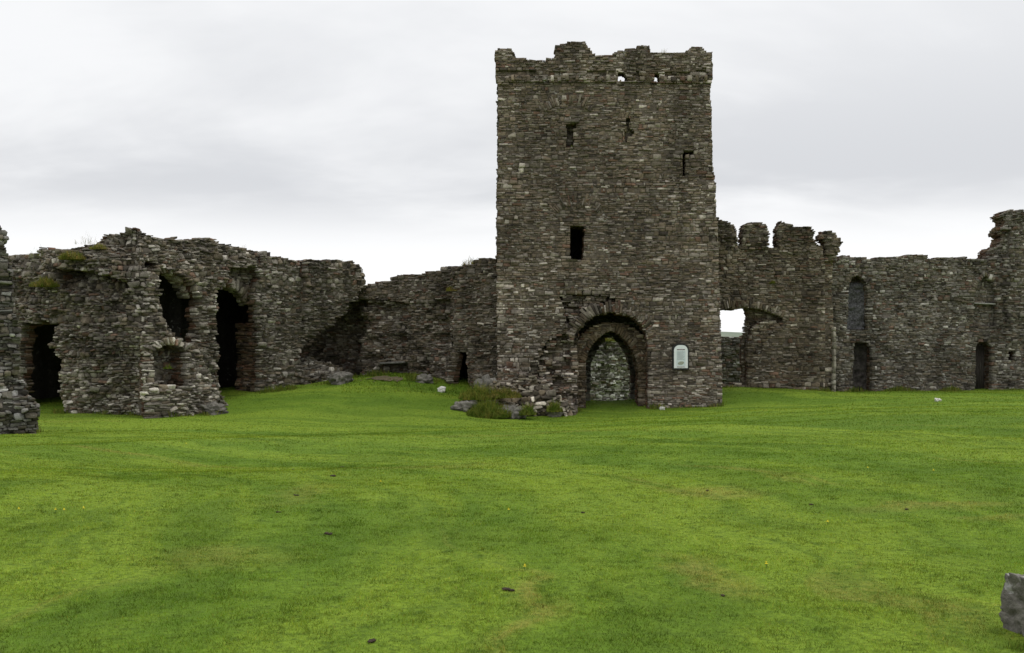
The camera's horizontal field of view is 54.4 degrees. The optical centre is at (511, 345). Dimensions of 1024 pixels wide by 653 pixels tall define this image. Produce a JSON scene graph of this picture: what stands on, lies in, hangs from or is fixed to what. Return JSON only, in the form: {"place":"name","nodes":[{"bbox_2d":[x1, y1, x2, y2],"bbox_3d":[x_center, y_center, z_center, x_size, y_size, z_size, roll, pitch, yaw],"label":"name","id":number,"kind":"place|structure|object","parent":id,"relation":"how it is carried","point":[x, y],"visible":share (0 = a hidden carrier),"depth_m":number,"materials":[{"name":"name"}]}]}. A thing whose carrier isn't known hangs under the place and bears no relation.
{"place":"outdoors","nodes":[
{"label":"outdoors","id":0,"kind":"place"},
{"bbox_2d":[502,587,514,590],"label":"soil clod","id":1,"kind":"object","parent":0,"point":[507,589],"visible":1,"depth_m":6.80,"materials":[{"name":"brown soil"}]},
{"bbox_2d":[0,370,1023,652],"bbox_3d":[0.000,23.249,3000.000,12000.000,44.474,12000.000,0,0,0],"label":"lawn","id":2,"kind":"structure","parent":0,"point":[438,411],"depth_m":9.49,"materials":[{"name":"green plant"}]},
{"bbox_2d":[0,226,40,433],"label":"wall stub","id":3,"kind":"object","parent":2,"relation":"on","point":[20,410],"depth_m":30.87,"materials":[{"name":"stone"}]},
{"bbox_2d":[7,227,367,418],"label":"ruined range","id":4,"kind":"structure","parent":2,"relation":"on","point":[123,320],"depth_m":41.99,"materials":[{"name":"stone"}]},
{"bbox_2d":[29,274,59,286],"bbox_3d":[-18.940,-2.662,40.372,1.380,0.592,1.050,0,0,0],"label":"grass tuft","id":5,"kind":"object","parent":4,"relation":"on","point":[43,282],"visible":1,"depth_m":40.16,"materials":[{"name":"green plant"}]},
{"bbox_2d":[58,249,86,259],"bbox_3d":[-17.588,-3.669,39.742,1.259,0.495,0.988,0,0,0],"label":"grass tuft","id":6,"kind":"object","parent":4,"relation":"on","point":[75,255],"visible":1,"depth_m":39.58,"materials":[{"name":"green plant"}]},
{"bbox_2d":[89,239,107,249],"bbox_3d":[-16.540,-4.041,39.883,0.680,0.392,0.694,0,0,-41],"label":"grass tuft","id":7,"kind":"object","parent":4,"relation":"on","point":[95,246],"visible":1,"depth_m":39.81,"materials":[{"name":"green plant"}]},
{"bbox_2d":[198,402,228,414],"bbox_3d":[-12.190,2.646,40.582,1.149,0.691,0.919,0,0,-33],"label":"rock","id":8,"kind":"object","parent":2,"relation":"on","point":[211,408],"visible":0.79,"depth_m":40.36,"materials":[{"name":"stone"}]},
{"bbox_2d":[326,372,353,384],"bbox_3d":[-7.851,1.571,45.630,1.266,0.756,0.924,0,0,-25],"label":"rock","id":9,"kind":"object","parent":2,"relation":"on","point":[338,378],"visible":0.81,"depth_m":45.36,"materials":[{"name":"stone"}]},
{"bbox_2d":[360,376,402,381],"bbox_3d":[-5.863,1.588,45.600,2.200,0.371,1.800,0,0,0],"label":"earth patch","id":10,"kind":"object","parent":2,"relation":"on","point":[388,378],"visible":0.99,"depth_m":45.54,"materials":[{"name":"brown soil"}]},
{"bbox_2d":[299,256,497,388],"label":"curtain wall","id":11,"kind":"structure","parent":2,"relation":"on","point":[426,322],"depth_m":47.26,"materials":[{"name":"stone"}]},
{"bbox_2d":[462,255,474,264],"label":"grass tuft","id":12,"kind":"object","parent":11,"relation":"on","point":[464,263],"visible":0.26,"depth_m":46.06,"materials":[{"name":"plant"}]},
{"bbox_2d":[406,373,417,380],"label":"grass tussock","id":13,"kind":"object","parent":2,"relation":"on","point":[413,378],"depth_m":45.26,"materials":[{"name":"green plant"}]},
{"bbox_2d":[415,373,433,382],"bbox_3d":[-3.994,1.565,45.318,0.865,0.563,0.640,0,0,0],"label":"rock","id":14,"kind":"object","parent":2,"relation":"on","point":[424,378],"visible":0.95,"depth_m":45.09,"materials":[{"name":"stone"}]},
{"bbox_2d":[437,386,445,391],"bbox_3d":[-3.128,1.980,44.211,0.402,0.334,0.330,0,0,0],"label":"rock","id":15,"kind":"object","parent":2,"relation":"on","point":[441,388],"visible":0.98,"depth_m":44.10,"materials":[{"name":"stone"}]},
{"bbox_2d":[450,400,477,411],"bbox_3d":[-1.934,2.590,41.043,1.220,0.768,0.915,0,0,0],"label":"rock","id":16,"kind":"object","parent":2,"relation":"on","point":[464,406],"visible":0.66,"depth_m":40.77,"materials":[{"name":"stone"}]},
{"bbox_2d":[474,374,496,389],"bbox_3d":[-1.100,1.896,42.775,1.118,1.371,0.912,0,0,0],"label":"rock","id":17,"kind":"object","parent":2,"relation":"on","point":[487,379],"visible":0.26,"depth_m":42.74,"materials":[{"name":"stone"}]},
{"bbox_2d":[465,396,512,417],"bbox_3d":[-0.890,2.362,40.276,2.248,1.058,2.320,0,0,0],"label":"grass tussock","id":18,"kind":"object","parent":2,"relation":"on","point":[485,409],"depth_m":39.78,"materials":[{"name":"green plant"}]},
{"bbox_2d":[502,404,526,418],"bbox_3d":[-0.037,2.882,40.491,1.310,0.961,1.193,0,0,0],"label":"rock","id":19,"kind":"object","parent":2,"relation":"on","point":[515,413],"visible":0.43,"depth_m":40.12,"materials":[{"name":"stone"}]},
{"bbox_2d":[518,402,537,414],"bbox_3d":[0.596,2.482,40.221,1.134,0.649,1.162,0,0,0],"label":"grass tussock","id":20,"kind":"object","parent":19,"relation":"on","point":[528,411],"depth_m":40.05,"materials":[{"name":"green plant"}]},
{"bbox_2d":[478,373,575,416],"bbox_3d":[0.552,2.412,42.406,4.322,2.657,3.531,0,0,0],"label":"rubble mound","id":21,"kind":"object","parent":2,"relation":"on","point":[535,392],"visible":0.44,"depth_m":41.84,"materials":[{"name":"stone"}]},
{"bbox_2d":[458,380,500,399],"bbox_3d":[-1.307,1.780,41.639,2.114,0.930,2.078,0,0,0],"label":"grass tussock","id":22,"kind":"object","parent":21,"relation":"on","point":[476,392],"depth_m":41.24,"materials":[{"name":"green plant"}]},
{"bbox_2d":[488,385,521,397],"bbox_3d":[-0.306,1.850,41.002,1.559,0.594,1.550,0,0,0],"label":"grass tussock","id":23,"kind":"object","parent":21,"relation":"on","point":[504,392],"depth_m":40.72,"materials":[{"name":"green plant"}]},
{"bbox_2d":[549,412,562,416],"bbox_3d":[1.812,2.852,41.242,0.647,0.639,0.725,0,0,0],"label":"rock","id":24,"kind":"object","parent":2,"relation":"on","point":[555,414],"visible":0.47,"depth_m":41.05,"materials":[{"name":"stone"}]},
{"bbox_2d":[546,397,563,411],"bbox_3d":[1.729,2.425,41.002,1.006,0.620,1.048,0,0,-35],"label":"grass tussock","id":25,"kind":"object","parent":24,"relation":"on","point":[555,407],"depth_m":40.85,"materials":[{"name":"green plant"}]},
{"bbox_2d":[494,41,722,412],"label":"gate tower","id":26,"kind":"structure","parent":2,"relation":"on","point":[606,226],"depth_m":42.95,"materials":[{"name":"stone"}]},
{"bbox_2d":[672,344,688,369],"bbox_3d":[7.242,0.486,42.796,0.708,1.106,0.248,0,0,0],"label":"information sign","id":27,"kind":"object","parent":26,"relation":"attached to","point":[680,356],"visible":1,"depth_m":42.68,"materials":[{"name":"paint"}]},
{"bbox_2d":[589,341,629,400],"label":"rubble wall","id":28,"kind":"structure","parent":2,"relation":"on","point":[610,375],"depth_m":60.20,"materials":[{"name":"stone"}]},
{"bbox_2d":[719,336,742,384],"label":"parapet wall","id":29,"kind":"structure","parent":2,"relation":"on","point":[730,360],"depth_m":62.02,"materials":[{"name":"stone"}]},
{"bbox_2d":[716,217,842,391],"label":"battlemented wall","id":30,"kind":"structure","parent":2,"relation":"on","point":[788,339],"depth_m":46.61,"materials":[{"name":"stone"}]},
{"bbox_2d":[831,209,1023,390],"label":"hall wall","id":31,"kind":"structure","parent":2,"relation":"on","point":[921,322],"depth_m":47.63,"materials":[{"name":"stone"}]},
{"bbox_2d":[846,283,864,328],"bbox_3d":[16.544,-1.897,48.024,0.938,2.244,0.189,0,0,0],"label":"blocked window","id":32,"kind":"structure","parent":31,"relation":"in","point":[855,320],"depth_m":48.02,"materials":[{"name":"grey stone"}]},
{"bbox_2d":[973,345,983,388],"bbox_3d":[22.582,1.164,48.287,0.604,2.324,0.073,0,0,0],"label":"door","id":33,"kind":"structure","parent":31,"relation":"in","point":[979,370],"depth_m":48.25,"materials":[{"name":"brown wood"}]},
{"bbox_2d":[999,572,1023,635],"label":"stone block","id":34,"kind":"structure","parent":2,"relation":"on","point":[1011,614],"depth_m":5.83,"materials":[{"name":"grey stone"}]},
{"bbox_2d":[0,0,1023,332],"label":"sky","id":35,"kind":"structure","parent":0,"point":[364,132],"materials":[{"name":"white"}]},
{"bbox_2d":[719,332,742,336],"bbox_3d":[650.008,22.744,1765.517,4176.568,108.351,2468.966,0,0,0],"label":"hill","id":36,"kind":"structure","parent":0,"point":[730,334],"depth_m":1811.63,"materials":[{"name":"green plant"}]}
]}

